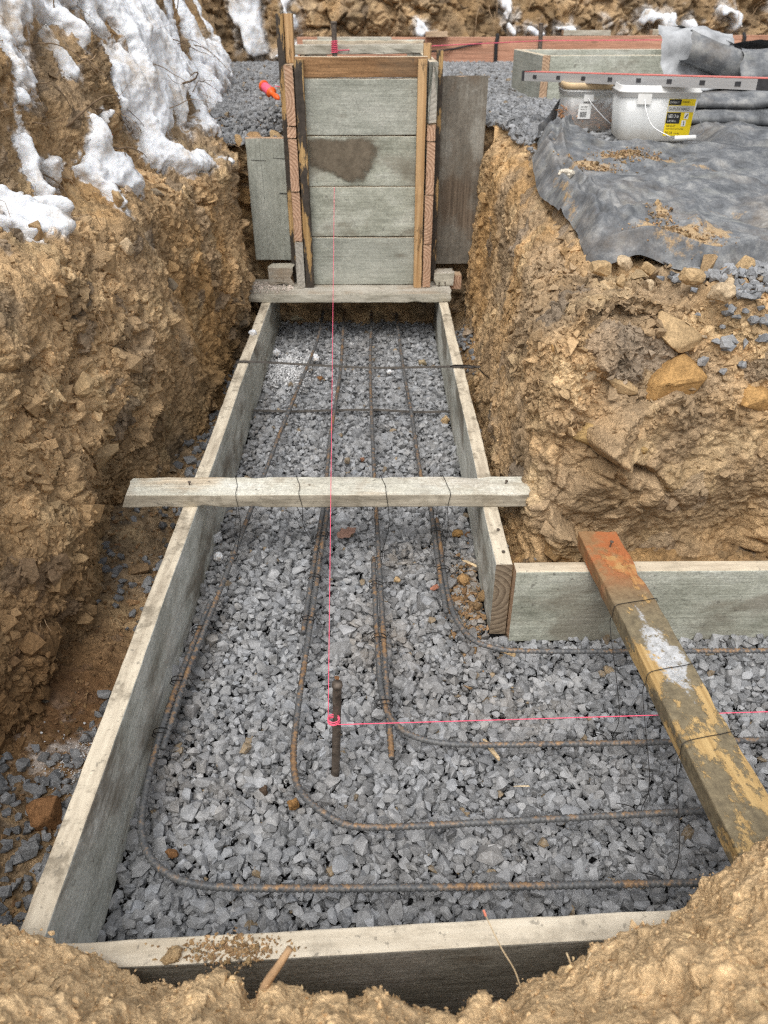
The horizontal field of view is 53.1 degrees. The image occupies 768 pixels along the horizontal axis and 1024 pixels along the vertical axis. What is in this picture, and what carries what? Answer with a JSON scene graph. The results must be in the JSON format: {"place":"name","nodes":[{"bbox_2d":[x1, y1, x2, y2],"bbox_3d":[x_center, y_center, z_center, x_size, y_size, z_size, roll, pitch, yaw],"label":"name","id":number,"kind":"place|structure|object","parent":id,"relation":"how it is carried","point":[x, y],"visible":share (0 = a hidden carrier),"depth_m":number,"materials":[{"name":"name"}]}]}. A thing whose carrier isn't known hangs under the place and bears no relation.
{"place":"outdoors","nodes":[
{"label":"outdoors","id":0,"kind":"place"},
{"bbox_2d":[0,0,258,754],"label":"bank","id":1,"kind":"structure","parent":0,"point":[47,267],"depth_m":2.10,"materials":[{"name":"soil"}]},
{"bbox_2d":[31,42,111,84],"bbox_3d":[-0.862,-1.228,2.109,0.221,0.103,0.011,0,33,1],"label":"root","id":2,"kind":"object","parent":1,"relation":"attached to","point":[70,50],"visible":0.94,"depth_m":2.09,"materials":[{"name":"brown plant"}]},
{"bbox_2d":[73,371,94,398],"bbox_3d":[-0.713,-0.303,1.827,0.045,0.038,0.066,-39,38,17],"label":"bank stone","id":3,"kind":"object","parent":1,"relation":"in","point":[83,386],"visible":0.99,"depth_m":1.81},
{"bbox_2d":[63,95,118,128],"bbox_3d":[-0.828,-1.105,2.137,0.192,0.094,0.018,-10,35,-15],"label":"root","id":4,"kind":"object","parent":1,"relation":"attached to","point":[78,116],"visible":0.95,"depth_m":2.13,"materials":[{"name":"brown plant"}]},
{"bbox_2d":[0,0,234,238],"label":"snow cover","id":5,"kind":"object","parent":1,"relation":"on","point":[150,95],"visible":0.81,"depth_m":2.51,"materials":[{"name":"snow"}]},
{"bbox_2d":[111,190,123,207],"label":"bank stone","id":6,"kind":"object","parent":1,"relation":"in","point":[118,199],"visible":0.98,"depth_m":2.20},
{"bbox_2d":[0,9,237,234],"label":"fine roots","id":7,"kind":"object","parent":1,"relation":"hanging from","point":[95,107],"visible":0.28,"depth_m":2.13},
{"bbox_2d":[119,237,133,255],"bbox_3d":[-0.719,-0.739,2.138,0.046,0.051,0.033,7,33,16],"label":"bank stone","id":8,"kind":"object","parent":1,"relation":"in","point":[127,247],"visible":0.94,"depth_m":2.12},
{"bbox_2d":[0,162,254,759],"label":"shale fragments","id":9,"kind":"object","parent":1,"relation":"in","point":[46,690],"visible":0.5,"depth_m":1.73,"materials":[{"name":"stone"}]},
{"bbox_2d":[0,179,254,746],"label":"shale slabs","id":10,"kind":"structure","parent":1,"relation":"in","point":[42,551],"depth_m":1.66,"materials":[{"name":"stone"}]},
{"bbox_2d":[0,3,255,756],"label":"bank crumbs","id":11,"kind":"object","parent":1,"relation":"on","point":[173,267],"visible":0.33,"depth_m":1.93,"materials":[{"name":"soil"}]},
{"bbox_2d":[0,136,258,759],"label":"shale blocks","id":12,"kind":"structure","parent":1,"relation":"in","point":[31,644],"depth_m":1.79,"materials":[{"name":"stone"}]},
{"bbox_2d":[0,142,259,628],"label":"fine roots","id":13,"kind":"object","parent":1,"relation":"hanging from","point":[102,340],"visible":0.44,"depth_m":1.90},
{"bbox_2d":[0,324,535,930],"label":"trench edge gravel","id":14,"kind":"structure","parent":0,"point":[32,846],"depth_m":1.45,"materials":[{"name":"gravel"}]},
{"bbox_2d":[25,795,61,831],"bbox_3d":[-0.608,0.545,1.387,0.056,0.059,0.052,-22,47,-20],"label":"brown rock","id":15,"kind":"object","parent":14,"relation":"on","point":[45,811],"visible":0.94,"depth_m":1.37,"materials":[{"name":"stone"}]},
{"bbox_2d":[228,126,494,331],"bbox_3d":[-0.134,-1.227,3.426,1.400,0.914,0.106,0,33,0],"label":"trench end","id":16,"kind":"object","parent":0,"point":[408,312],"visible":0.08,"depth_m":3.60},
{"bbox_2d":[0,839,767,1023],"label":"bank","id":17,"kind":"structure","parent":0,"point":[708,1002],"depth_m":0.80,"materials":[{"name":"soil"}]},
{"bbox_2d":[255,945,292,1006],"bbox_3d":[-0.125,0.515,0.845,0.019,0.062,0.065,21,39,29],"label":"root stub","id":18,"kind":"object","parent":17,"relation":"in","point":[272,973],"visible":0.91,"depth_m":0.84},
{"bbox_2d":[0,837,767,1023],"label":"crumbs","id":19,"kind":"object","parent":17,"relation":"on","point":[633,925],"visible":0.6,"depth_m":0.81,"materials":[{"name":"soil"}]},
{"bbox_2d":[482,910,521,991],"bbox_3d":[0.132,0.496,0.869,0.006,0.058,0.074,-20,38,-27],"label":"grass stalk","id":20,"kind":"object","parent":17,"relation":"in","point":[484,912],"depth_m":0.86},
{"bbox_2d":[0,310,767,940],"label":"trench floor","id":21,"kind":"structure","parent":0,"point":[112,666],"depth_m":1.72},
{"bbox_2d":[33,721,91,845],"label":"gravel","id":22,"kind":"structure","parent":21,"relation":"on","point":[61,762],"depth_m":1.49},
{"bbox_2d":[129,563,149,574],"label":"flat rock","id":23,"kind":"object","parent":21,"relation":"on","point":[141,568],"visible":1,"depth_m":2.00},
{"bbox_2d":[20,303,281,943],"bbox_3d":[-0.493,-0.160,2.352,0.042,0.214,3.120,0,33,0],"label":"form board","id":24,"kind":"object","parent":21,"relation":"on","point":[71,899],"visible":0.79,"depth_m":1.46,"materials":[{"name":"wood"}]},
{"bbox_2d":[123,477,530,507],"bbox_3d":[-0.140,-0.056,1.958,1.034,0.052,0.091,0,33,0],"label":"cross brace","id":25,"kind":"object","parent":24,"relation":"on","point":[348,492],"visible":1,"depth_m":1.93,"materials":[{"name":"wood"}]},
{"bbox_2d":[227,476,240,560],"bbox_3d":[-0.384,0.018,1.986,0.044,0.193,0.136,0,33,0],"label":"hanging wire","id":26,"kind":"object","parent":25,"relation":"hanging from","point":[235,523],"visible":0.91,"depth_m":1.97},
{"bbox_2d":[160,310,323,750],"bbox_3d":[-0.346,-0.274,2.596,0.041,0.021,2.672,2,33,3],"label":"rebar","id":27,"kind":"object","parent":26,"relation":"hanging from","point":[176,706],"visible":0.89,"depth_m":1.90,"materials":[{"name":"metal"}]},
{"bbox_2d":[296,476,322,564],"bbox_3d":[-0.198,0.023,1.979,0.040,0.193,0.175,-10,35,-15],"label":"hanging wire","id":28,"kind":"object","parent":25,"relation":"hanging from","point":[321,558],"visible":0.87,"depth_m":1.96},
{"bbox_2d":[300,309,345,634],"bbox_3d":[-0.179,-0.364,2.736,0.028,0.021,2.339,0,33,0],"label":"rebar","id":29,"kind":"object","parent":28,"relation":"hanging from","point":[311,579],"visible":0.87,"depth_m":2.17,"materials":[{"name":"metal"}]},
{"bbox_2d":[372,475,389,561],"bbox_3d":[-0.009,0.019,1.985,0.045,0.193,0.147,0,33,0],"label":"hanging wire","id":30,"kind":"object","parent":25,"relation":"hanging from","point":[389,524],"visible":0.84,"depth_m":1.96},
{"bbox_2d":[369,310,394,759],"bbox_3d":[-0.032,-0.268,2.592,0.032,0.021,2.690,-1,33,-1],"label":"rebar","id":31,"kind":"object","parent":30,"relation":"hanging from","point":[390,739],"visible":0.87,"depth_m":1.91,"materials":[{"name":"metal"}]},
{"bbox_2d":[433,475,450,563],"bbox_3d":[0.146,0.019,1.984,0.039,0.193,0.152,0,33,0],"label":"hanging wire","id":32,"kind":"object","parent":25,"relation":"hanging from","point":[448,521],"visible":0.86,"depth_m":1.96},
{"bbox_2d":[395,312,448,613],"bbox_3d":[0.097,-0.383,2.766,0.025,0.021,2.274,-1,33,-2],"label":"rebar","id":33,"kind":"object","parent":32,"relation":"hanging from","point":[438,563],"visible":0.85,"depth_m":2.38,"materials":[{"name":"metal"}]},
{"bbox_2d":[435,517,767,653],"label":"rebar","id":34,"kind":"object","parent":32,"relation":"hanging from","point":[463,630],"visible":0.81,"depth_m":1.71,"materials":[{"name":"metal"}]},
{"bbox_2d":[235,360,488,378],"bbox_3d":[0.027,-0.415,2.679,1.050,0.162,0.438,19,38,27],"label":"spreader strap","id":35,"kind":"object","parent":24,"relation":"on","point":[368,367],"visible":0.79,"depth_m":2.71,"materials":[{"name":"metal"}]},
{"bbox_2d":[0,330,552,921],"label":"soil crumbs","id":36,"kind":"object","parent":21,"relation":"on","point":[110,648],"visible":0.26,"depth_m":1.76,"materials":[{"name":"soil"}]},
{"bbox_2d":[67,909,680,1015],"bbox_3d":[0.592,0.644,1.123,2.107,0.211,0.042,-2,33,-3],"label":"form board","id":37,"kind":"object","parent":21,"relation":"on","point":[451,966],"visible":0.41,"depth_m":1.04,"materials":[{"name":"wood"}]},
{"bbox_2d":[160,945,181,964],"bbox_3d":[-0.280,0.586,1.015,0.024,0.020,0.028,11,35,17],"label":"dirt clump","id":38,"kind":"object","parent":37,"relation":"on","point":[172,954],"visible":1,"depth_m":1.01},
{"bbox_2d":[144,926,306,974],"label":"dirt clump","id":39,"kind":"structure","parent":37,"relation":"on","point":[230,949],"depth_m":1.02,"materials":[{"name":"soil"}]},
{"bbox_2d":[97,318,767,941],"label":"footing gravel","id":40,"kind":"structure","parent":21,"relation":"on","point":[157,898],"depth_m":1.60,"materials":[{"name":"gravel"}]},
{"bbox_2d":[165,848,178,858],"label":"clod","id":41,"kind":"object","parent":40,"relation":"on","point":[172,853],"visible":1,"depth_m":1.34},
{"bbox_2d":[287,797,299,810],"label":"clod","id":42,"kind":"object","parent":40,"relation":"on","point":[293,804],"visible":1,"depth_m":1.42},
{"bbox_2d":[261,335,333,400],"bbox_3d":[-0.344,-0.604,3.189,0.279,0.027,0.802,0,33,0],"label":"snow dusting","id":43,"kind":"object","parent":40,"relation":"on","point":[274,379],"visible":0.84,"depth_m":3.15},
{"bbox_2d":[331,680,342,793],"bbox_3d":[-0.088,0.428,1.430,0.036,0.320,0.019,22,39,30],"label":"steel stake","id":44,"kind":"object","parent":40,"relation":"in","point":[337,685],"visible":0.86,"depth_m":1.40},
{"bbox_2d":[327,240,339,725],"bbox_3d":[-0.142,-0.473,2.255,0.023,0.459,2.427,-1,33,-2],"label":"string line","id":45,"kind":"object","parent":44,"relation":"attached to","point":[337,722],"visible":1,"depth_m":1.61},
{"bbox_2d":[338,711,767,724],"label":"string line","id":46,"kind":"object","parent":44,"relation":"attached to","point":[529,718],"visible":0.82,"depth_m":1.37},
{"bbox_2d":[337,527,356,537],"bbox_3d":[-0.103,0.057,2.144,0.062,0.009,0.043,-27,49,-25],"label":"dry leaf","id":47,"kind":"object","parent":40,"relation":"on","point":[346,533],"visible":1,"depth_m":2.14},
{"bbox_2d":[253,409,449,412],"bbox_3d":[-0.118,-0.370,2.803,0.716,0.010,0.038,0,33,0],"label":"rebar","id":48,"kind":"object","parent":40,"relation":"on","point":[329,410],"visible":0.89,"depth_m":2.80,"materials":[{"name":"metal"}]},
{"bbox_2d":[432,542,488,689],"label":"spilled soil","id":49,"kind":"structure","parent":40,"relation":"on","point":[454,597],"depth_m":1.93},
{"bbox_2d":[457,573,468,586],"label":"clod","id":50,"kind":"object","parent":40,"relation":"on","point":[463,579],"visible":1,"depth_m":1.98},
{"bbox_2d":[433,301,512,633],"bbox_3d":[0.262,-0.407,2.728,0.043,0.215,2.235,0,33,0],"label":"form board","id":51,"kind":"object","parent":40,"relation":"on","point":[493,559],"visible":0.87,"depth_m":2.16,"materials":[{"name":"wood"}]},
{"bbox_2d":[248,279,450,302],"bbox_3d":[-0.150,-0.976,3.357,0.892,0.059,0.217,0,33,0],"label":"base plank","id":52,"kind":"object","parent":51,"relation":"on","point":[358,293],"visible":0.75,"depth_m":3.28,"materials":[{"name":"wood"}]},
{"bbox_2d":[250,280,292,292],"bbox_3d":[-0.625,-0.979,3.341,0.470,0.021,0.182,0,33,0],"label":"snow dusting","id":53,"kind":"object","parent":52,"relation":"on","point":[283,287],"visible":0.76,"depth_m":3.33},
{"bbox_2d":[268,263,294,285],"bbox_3d":[-0.444,-1.040,3.360,0.113,0.081,0.081,0,33,0],"label":"support block","id":54,"kind":"object","parent":52,"relation":"on","point":[280,273],"depth_m":3.33,"materials":[{"name":"brown wood"}]},
{"bbox_2d":[275,13,443,287],"bbox_3d":[-0.099,-2.040,4.053,0.633,0.997,2.410,0,33,0],"label":"stepped form","id":55,"kind":"object","parent":52,"relation":"on","point":[362,151],"visible":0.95,"depth_m":3.09,"materials":[{"name":"wood"}]},
{"bbox_2d":[245,137,290,259],"bbox_3d":[-0.477,-1.327,3.279,0.183,0.491,0.033,0,33,0],"label":"closing board","id":56,"kind":"object","parent":55,"relation":"attached to","point":[267,183],"visible":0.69,"depth_m":3.26,"materials":[{"name":"wood"}]},
{"bbox_2d":[317,37,391,39],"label":"snow","id":57,"kind":"structure","parent":55,"relation":"on","point":[352,38],"depth_m":4.39,"materials":[{"name":"snow"}]},
{"bbox_2d":[295,43,422,54],"bbox_3d":[-0.103,-2.090,3.471,0.630,0.040,0.092,-1,33,0],"label":"cross brace","id":58,"kind":"object","parent":55,"relation":"on","point":[383,48],"visible":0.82,"depth_m":3.43,"materials":[{"name":"grey wood"}]},
{"bbox_2d":[303,39,424,43],"bbox_3d":[-0.104,-2.444,4.016,0.646,0.040,0.091,0,33,0],"label":"cross brace","id":59,"kind":"object","parent":55,"relation":"on","point":[367,41],"visible":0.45,"depth_m":3.97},
{"bbox_2d":[436,75,487,263],"bbox_3d":[0.319,-1.416,3.230,0.185,0.730,0.036,0,33,0],"label":"closing board","id":60,"kind":"object","parent":55,"relation":"attached to","point":[463,112],"visible":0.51,"depth_m":3.19,"materials":[{"name":"wood"}]},
{"bbox_2d":[433,268,454,285],"bbox_3d":[0.264,-1.028,3.364,0.097,0.057,0.071,0,33,0],"label":"support block","id":61,"kind":"object","parent":52,"relation":"on","point":[442,275],"depth_m":3.33,"materials":[{"name":"brown wood"}]},
{"bbox_2d":[449,271,461,288],"bbox_3d":[0.313,-1.021,3.387,0.050,0.061,0.060,0,33,0],"label":"support block","id":62,"kind":"object","parent":52,"relation":"attached to","point":[457,280],"depth_m":3.37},
{"bbox_2d":[506,561,767,641],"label":"form board","id":63,"kind":"object","parent":40,"relation":"on","point":[555,601],"visible":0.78,"depth_m":1.76,"materials":[{"name":"wood"}]},
{"bbox_2d":[577,531,767,864],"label":"diagonal brace","id":64,"kind":"object","parent":63,"relation":"on","point":[730,790],"visible":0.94,"depth_m":1.33,"materials":[{"name":"wood"}]},
{"bbox_2d":[589,598,657,739],"bbox_3d":[0.487,0.311,1.535,0.175,0.199,0.225,0,33,0],"label":"hanging wire","id":65,"kind":"object","parent":64,"relation":"hanging from","point":[614,664],"visible":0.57,"depth_m":1.52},
{"bbox_2d":[371,556,767,747],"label":"rebar","id":66,"kind":"object","parent":65,"relation":"hanging from","point":[502,744],"visible":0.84,"depth_m":1.49,"materials":[{"name":"metal"}]},
{"bbox_2d":[616,663,695,818],"bbox_3d":[0.499,0.406,1.387,0.175,0.202,0.192,0,33,0],"label":"hanging wire","id":67,"kind":"object","parent":64,"relation":"hanging from","point":[646,734],"visible":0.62,"depth_m":1.38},
{"bbox_2d":[290,507,705,831],"bbox_3d":[0.751,0.267,1.772,1.873,0.021,1.026,0,33,0],"label":"rebar","id":68,"kind":"object","parent":67,"relation":"hanging from","point":[323,812],"visible":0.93,"depth_m":1.36,"materials":[{"name":"metal"}]},
{"bbox_2d":[643,731,734,889],"bbox_3d":[0.509,0.485,1.263,0.175,0.205,0.162,0,33,0],"label":"hanging wire","id":69,"kind":"object","parent":64,"relation":"hanging from","point":[678,802],"visible":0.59,"depth_m":1.25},
{"bbox_2d":[137,599,699,892],"bbox_3d":[0.622,0.408,1.553,2.135,0.022,0.732,0,33,0],"label":"rebar","id":70,"kind":"object","parent":69,"relation":"hanging from","point":[156,864],"visible":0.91,"depth_m":1.25,"materials":[{"name":"metal"}]},
{"bbox_2d":[208,79,663,277],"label":"ground","id":71,"kind":"structure","parent":0,"point":[572,239],"depth_m":2.03,"materials":[{"name":"soil"}]},
{"bbox_2d":[209,60,697,153],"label":"gravel","id":72,"kind":"structure","parent":71,"relation":"on","point":[519,117],"depth_m":3.70,"materials":[{"name":"gravel"}]},
{"bbox_2d":[259,80,279,99],"bbox_3d":[-0.564,-2.097,3.842,0.054,0.055,0.176,-24,56,-20],"label":"string reel","id":73,"kind":"object","parent":72,"relation":"on","point":[267,89],"visible":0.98,"depth_m":3.83,"materials":[{"name":"orange plastic"}]},
{"bbox_2d":[330,21,336,55],"bbox_3d":[-0.218,-1.913,3.466,0.028,0.506,0.028,0,33,0],"label":"steel stake","id":74,"kind":"object","parent":72,"relation":"in","point":[333,30],"visible":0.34,"depth_m":3.35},
{"bbox_2d":[331,40,647,53],"bbox_3d":[0.658,-2.620,4.262,2.735,0.052,0.479,-25,41,-33],"label":"string line","id":75,"kind":"object","parent":74,"relation":"attached to","point":[337,50],"visible":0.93,"depth_m":4.45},
{"bbox_2d":[297,37,495,62],"bbox_3d":[0.107,-3.924,6.541,1.680,0.202,0.041,0,33,0],"label":"form board","id":76,"kind":"object","parent":72,"relation":"on","point":[480,52],"visible":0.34,"depth_m":6.52,"materials":[{"name":"wood"}]},
{"bbox_2d":[425,31,447,36],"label":"wood block","id":77,"kind":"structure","parent":76,"relation":"on","point":[436,33],"depth_m":6.39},
{"bbox_2d":[511,49,662,99],"bbox_3d":[1.841,-2.303,4.053,2.228,0.219,0.711,0,33,0],"label":"corner form","id":78,"kind":"object","parent":72,"relation":"on","point":[642,61],"visible":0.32,"depth_m":3.76,"materials":[{"name":"wood"}]},
{"bbox_2d":[497,35,742,61],"bbox_3d":[1.992,-3.940,6.551,2.070,0.203,0.041,-1,33,0],"label":"form board","id":79,"kind":"object","parent":72,"relation":"on","point":[505,52],"visible":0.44,"depth_m":6.51,"materials":[{"name":"wood"}]},
{"bbox_2d":[494,33,499,61],"bbox_3d":[0.952,-3.937,6.529,0.042,0.220,0.064,0,33,0],"label":"stake","id":80,"kind":"object","parent":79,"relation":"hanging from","point":[496,46],"visible":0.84,"depth_m":6.50,"materials":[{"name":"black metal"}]},
{"bbox_2d":[658,25,767,125],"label":"rolled sheet","id":81,"kind":"object","parent":72,"relation":"on","point":[701,50],"visible":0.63,"depth_m":3.06,"materials":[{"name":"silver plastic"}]},
{"bbox_2d":[741,35,767,41],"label":"form board","id":82,"kind":"object","parent":72,"relation":"on","point":[755,37],"visible":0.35,"depth_m":6.50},
{"bbox_2d":[538,23,543,48],"bbox_3d":[1.294,-3.858,6.394,0.054,0.356,0.044,0,33,0],"label":"steel stake","id":83,"kind":"object","parent":71,"relation":"in","point":[540,35],"visible":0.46,"depth_m":6.33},
{"bbox_2d":[510,132,645,276],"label":"ground crumbs","id":84,"kind":"object","parent":71,"relation":"on","point":[575,249],"visible":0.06,"depth_m":2.06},
{"bbox_2d":[201,0,767,62],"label":"bank","id":85,"kind":"structure","parent":0,"point":[365,18],"depth_m":6.75,"materials":[{"name":"soil"}]},
{"bbox_2d":[228,0,742,57],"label":"snow patches","id":86,"kind":"object","parent":85,"relation":"on","point":[244,14],"visible":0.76,"depth_m":6.58,"materials":[{"name":"snow"}]},
{"bbox_2d":[203,0,767,36],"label":"fine roots","id":87,"kind":"object","parent":85,"relation":"hanging from","point":[477,13],"visible":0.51,"depth_m":6.64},
{"bbox_2d":[561,30,610,35],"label":"wood block","id":88,"kind":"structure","parent":85,"relation":"on","point":[586,32],"depth_m":6.53,"materials":[{"name":"brown wood"}]},
{"bbox_2d":[464,132,767,562],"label":"bank","id":89,"kind":"structure","parent":0,"point":[604,485],"depth_m":1.90,"materials":[{"name":"soil"}]},
{"bbox_2d":[544,534,577,561],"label":"bank block","id":90,"kind":"structure","parent":89,"relation":"in","point":[548,552],"depth_m":1.96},
{"bbox_2d":[582,371,598,381],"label":"bank block","id":91,"kind":"structure","parent":89,"relation":"in","point":[591,375],"depth_m":1.78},
{"bbox_2d":[589,260,611,275],"bbox_3d":[0.517,-0.582,1.838,0.052,0.036,0.045,0,33,0],"label":"loose rock","id":92,"kind":"object","parent":89,"relation":"on","point":[600,267],"visible":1,"depth_m":1.82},
{"bbox_2d":[572,422,648,453],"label":"bank block","id":93,"kind":"structure","parent":89,"relation":"in","point":[581,435],"depth_m":1.82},
{"bbox_2d":[464,133,767,561],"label":"shale fragments","id":94,"kind":"object","parent":89,"relation":"in","point":[588,412],"visible":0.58,"depth_m":1.87,"materials":[{"name":"stone"}]},
{"bbox_2d":[466,134,767,545],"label":"shale blocks","id":95,"kind":"structure","parent":89,"relation":"in","point":[546,528],"depth_m":1.94,"materials":[{"name":"stone"}]},
{"bbox_2d":[616,274,625,287],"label":"loose rock","id":96,"kind":"object","parent":89,"relation":"on","point":[620,280],"visible":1,"depth_m":1.76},
{"bbox_2d":[609,378,637,395],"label":"bank block","id":97,"kind":"structure","parent":89,"relation":"in","point":[628,388],"depth_m":1.80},
{"bbox_2d":[617,255,632,271],"bbox_3d":[0.582,-0.605,1.865,0.051,0.031,0.039,-14,51,-40],"label":"loose rock","id":98,"kind":"object","parent":89,"relation":"on","point":[624,262],"visible":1,"depth_m":1.85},
{"bbox_2d":[502,245,767,449],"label":"bank crumbs","id":99,"kind":"object","parent":89,"relation":"on","point":[708,261],"visible":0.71,"depth_m":1.80,"materials":[{"name":"soil"}]},
{"bbox_2d":[641,261,655,275],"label":"loose rock","id":100,"kind":"object","parent":89,"relation":"on","point":[648,268],"visible":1,"depth_m":1.84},
{"bbox_2d":[531,99,767,269],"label":"geotextile sheet","id":101,"kind":"object","parent":89,"relation":"on","point":[715,178],"visible":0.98,"depth_m":2.17,"materials":[{"name":"fabric"}]},
{"bbox_2d":[558,168,574,177],"bbox_3d":[0.536,-0.994,2.261,0.054,0.029,0.048,11,35,16],"label":"snow patch","id":102,"kind":"object","parent":101,"relation":"on","point":[568,172],"visible":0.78,"depth_m":2.24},
{"bbox_2d":[558,81,612,123],"bbox_3d":[0.779,-1.530,2.899,0.238,0.166,0.246,2,33,3],"label":"nail bucket","id":103,"kind":"object","parent":101,"relation":"on","point":[588,91],"visible":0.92,"depth_m":2.81,"materials":[{"name":"white plastic"}]},
{"bbox_2d":[521,70,767,90],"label":"spirit level","id":104,"kind":"object","parent":103,"relation":"on","point":[721,82],"visible":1,"depth_m":2.56,"materials":[{"name":"metal"}]},
{"bbox_2d":[553,146,736,258],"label":"sheet dirt","id":105,"kind":"structure","parent":101,"relation":"on","point":[621,152],"depth_m":2.34,"materials":[{"name":"soil"}]},
{"bbox_2d":[611,82,703,140],"bbox_3d":[0.939,-1.380,2.649,0.291,0.168,0.312,4,33,5],"label":"nail bucket","id":106,"kind":"object","parent":101,"relation":"on","point":[651,112],"visible":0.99,"depth_m":2.59,"materials":[{"name":"white plastic"}]},
{"bbox_2d":[641,353,706,400],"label":"bank block","id":107,"kind":"structure","parent":89,"relation":"in","point":[684,372],"depth_m":1.78,"materials":[{"name":"stone"}]},
{"bbox_2d":[657,310,702,353],"bbox_3d":[0.681,-0.418,1.808,0.104,0.070,0.096,7,34,-48],"label":"bank block","id":108,"kind":"object","parent":89,"relation":"in","point":[679,336],"depth_m":1.78,"materials":[{"name":"stone"}]},
{"bbox_2d":[678,267,705,285],"bbox_3d":[0.718,-0.550,1.793,0.059,0.038,0.053,-3,33,-13],"label":"rounded rock","id":109,"kind":"object","parent":89,"relation":"on","point":[692,276],"visible":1,"depth_m":1.78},
{"bbox_2d":[663,259,767,374],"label":"spilled gravel","id":110,"kind":"structure","parent":89,"relation":"on","point":[756,285],"depth_m":1.79,"materials":[{"name":"gravel"}]},
{"bbox_2d":[735,255,755,268],"bbox_3d":[0.885,-0.601,1.887,0.040,0.056,0.033,21,21,-38],"label":"loose rock","id":111,"kind":"object","parent":110,"relation":"on","point":[746,262],"visible":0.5,"depth_m":1.88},
{"bbox_2d":[707,282,735,303],"bbox_3d":[0.765,-0.494,1.738,0.044,0.056,0.052,-59,20,-17],"label":"loose rock","id":112,"kind":"object","parent":89,"relation":"on","point":[722,292],"visible":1,"depth_m":1.72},
{"bbox_2d":[740,384,767,410],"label":"bank block","id":113,"kind":"object","parent":89,"relation":"in","point":[755,398],"depth_m":1.82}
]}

